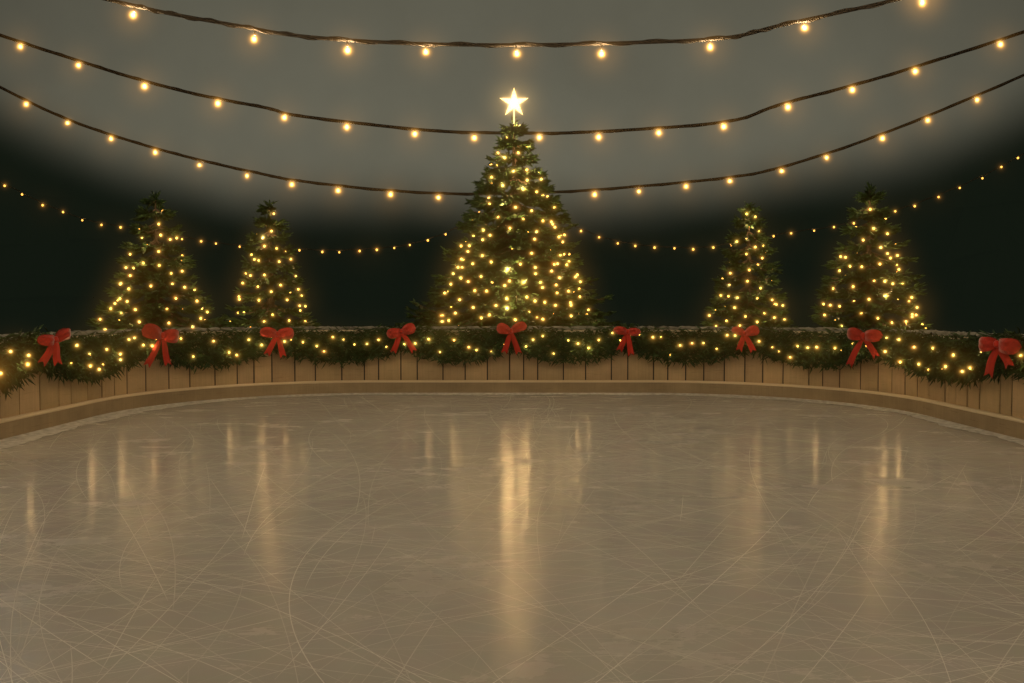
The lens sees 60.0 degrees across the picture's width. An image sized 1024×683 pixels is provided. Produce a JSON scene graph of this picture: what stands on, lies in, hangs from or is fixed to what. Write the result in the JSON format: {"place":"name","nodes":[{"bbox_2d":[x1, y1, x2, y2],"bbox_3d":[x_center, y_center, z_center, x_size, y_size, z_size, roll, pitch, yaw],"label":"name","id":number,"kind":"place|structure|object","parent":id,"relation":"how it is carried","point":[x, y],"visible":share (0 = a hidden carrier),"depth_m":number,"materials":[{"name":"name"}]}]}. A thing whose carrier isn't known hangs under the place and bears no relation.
{"place":"outdoors","nodes":[
{"label":"outdoors","id":0,"kind":"place"},
{"bbox_2d":[277,314,301,325],"bbox_3d":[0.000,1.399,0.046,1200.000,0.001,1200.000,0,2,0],"label":"ground","id":1,"kind":"structure","parent":0,"point":[288,317],"depth_m":225.93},
{"bbox_2d":[86,190,230,329],"bbox_3d":[-6.059,-0.826,14.931,3.198,3.459,3.277,0,2,0],"label":"christmas tree","id":2,"kind":"object","parent":1,"relation":"on","point":[153,307],"visible":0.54,"depth_m":14.71,"materials":[{"name":"green plant"}]},
{"bbox_2d":[221,199,321,326],"bbox_3d":[-4.458,-0.902,16.455,2.744,3.509,2.332,0,2,0],"label":"christmas tree","id":3,"kind":"object","parent":1,"relation":"on","point":[266,311],"visible":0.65,"depth_m":16.25,"materials":[{"name":"green plant"}]},
{"bbox_2d":[399,115,621,326],"bbox_3d":[-0.007,-1.908,18.036,4.734,5.415,5.220,0,2,0],"label":"christmas tree","id":4,"kind":"object","parent":1,"relation":"on","point":[507,286],"visible":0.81,"depth_m":17.66,"materials":[{"name":"green plant"}]},
{"bbox_2d":[500,89,527,123],"bbox_3d":[0.041,-4.798,18.030,0.590,0.730,0.100,0,2,0],"label":"star tree topper","id":5,"kind":"object","parent":4,"relation":"on","point":[513,102],"visible":1,"depth_m":18.02,"materials":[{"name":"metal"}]},
{"bbox_2d":[0,394,1023,682],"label":"ice sheet","id":6,"kind":"object","parent":1,"relation":"on","point":[564,668],"visible":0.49,"depth_m":5.31,"materials":[{"name":"white ice"}]},
{"bbox_2d":[0,395,1023,682],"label":"skate marks","id":7,"kind":"object","parent":6,"relation":"on","point":[524,499],"visible":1,"depth_m":5.36},
{"bbox_2d":[0,383,1023,439],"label":"kickboard","id":8,"kind":"object","parent":6,"relation":"on","point":[64,416],"visible":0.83,"depth_m":14.10,"materials":[{"name":"brown wood"}]},
{"bbox_2d":[0,380,1023,422],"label":"barrier kick cap","id":9,"kind":"object","parent":8,"relation":"on","point":[969,409],"visible":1,"depth_m":14.10,"materials":[{"name":"brown wood"}]},
{"bbox_2d":[0,393,1023,448],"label":"snow shavings along boards","id":10,"kind":"object","parent":6,"relation":"on","point":[20,439],"visible":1,"depth_m":12.64,"materials":[{"name":"white snow"}]},
{"bbox_2d":[39,332,1012,401],"bbox_3d":[0.000,0.727,4.392,11.340,1.055,21.730,0,2,0],"label":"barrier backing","id":11,"kind":"object","parent":6,"relation":"on","point":[523,372],"visible":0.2,"depth_m":14.85,"materials":[{"name":"brown wood"}]},
{"bbox_2d":[0,321,1023,398],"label":"garland","id":12,"kind":"object","parent":11,"relation":"attached to","point":[132,350],"visible":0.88,"depth_m":13.94},
{"bbox_2d":[26,338,900,366],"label":"garland lights","id":13,"kind":"object","parent":12,"relation":"attached to","point":[27,364],"visible":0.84,"depth_m":12.65},
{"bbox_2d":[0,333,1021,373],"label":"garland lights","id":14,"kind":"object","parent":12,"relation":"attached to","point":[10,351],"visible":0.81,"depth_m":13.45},
{"bbox_2d":[37,321,1021,378],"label":"red bows","id":15,"kind":"object","parent":12,"relation":"attached to","point":[1003,348],"visible":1,"depth_m":12.79,"materials":[{"name":"red fabric"}]},
{"bbox_2d":[0,332,1023,418],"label":"barrier boards","id":16,"kind":"object","parent":11,"relation":"attached to","point":[985,395],"visible":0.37,"depth_m":14.31,"materials":[{"name":"brown wood"}]},
{"bbox_2d":[3,330,1019,340],"bbox_3d":[0.000,0.174,4.381,11.370,0.040,21.745,0,2,0],"label":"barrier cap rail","id":17,"kind":"object","parent":16,"relation":"on","point":[523,331],"visible":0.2,"depth_m":14.93,"materials":[{"name":"brown wood"}]},
{"bbox_2d":[0,326,1023,339],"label":"barrier snow cap","id":18,"kind":"object","parent":17,"relation":"on","point":[937,332],"visible":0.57,"depth_m":14.32,"materials":[{"name":"white snow"}]},
{"bbox_2d":[0,0,1023,334],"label":"tree line","id":19,"kind":"object","parent":1,"relation":"on","point":[58,268],"visible":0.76,"depth_m":32.14,"materials":[{"name":"green plant"}]},
{"bbox_2d":[0,181,467,252],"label":"string lights","id":20,"kind":"object","parent":19,"relation":"on","point":[120,227],"visible":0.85,"depth_m":21.50},
{"bbox_2d":[575,153,1023,249],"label":"string lights","id":21,"kind":"object","parent":19,"relation":"on","point":[833,226],"visible":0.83,"depth_m":21.50},
{"bbox_2d":[700,202,797,327],"bbox_3d":[4.364,-0.876,16.519,2.304,3.452,2.109,1,2,24],"label":"christmas tree","id":22,"kind":"object","parent":1,"relation":"on","point":[748,293],"visible":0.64,"depth_m":16.30,"materials":[{"name":"green plant"}]},
{"bbox_2d":[810,182,931,329],"bbox_3d":[6.044,-0.900,15.005,2.315,3.602,2.625,1,2,19],"label":"christmas tree","id":23,"kind":"object","parent":1,"relation":"on","point":[870,305],"visible":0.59,"depth_m":14.72,"materials":[{"name":"green plant"}]},
{"bbox_2d":[0,30,1023,139],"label":"festoon cable","id":24,"kind":"object","parent":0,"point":[658,128],"visible":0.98,"depth_m":18.97,"materials":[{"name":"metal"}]},
{"bbox_2d":[0,74,1023,198],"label":"festoon cable","id":25,"kind":"object","parent":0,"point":[881,134],"visible":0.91,"depth_m":20.47,"materials":[{"name":"metal"}]},
{"bbox_2d":[104,0,924,56],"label":"festoon cable","id":26,"kind":"object","parent":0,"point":[499,45],"visible":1,"depth_m":9.98,"materials":[{"name":"metal"}]},
{"bbox_2d":[15,0,1023,313],"label":"sky","id":27,"kind":"structure","parent":0,"point":[636,85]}
]}

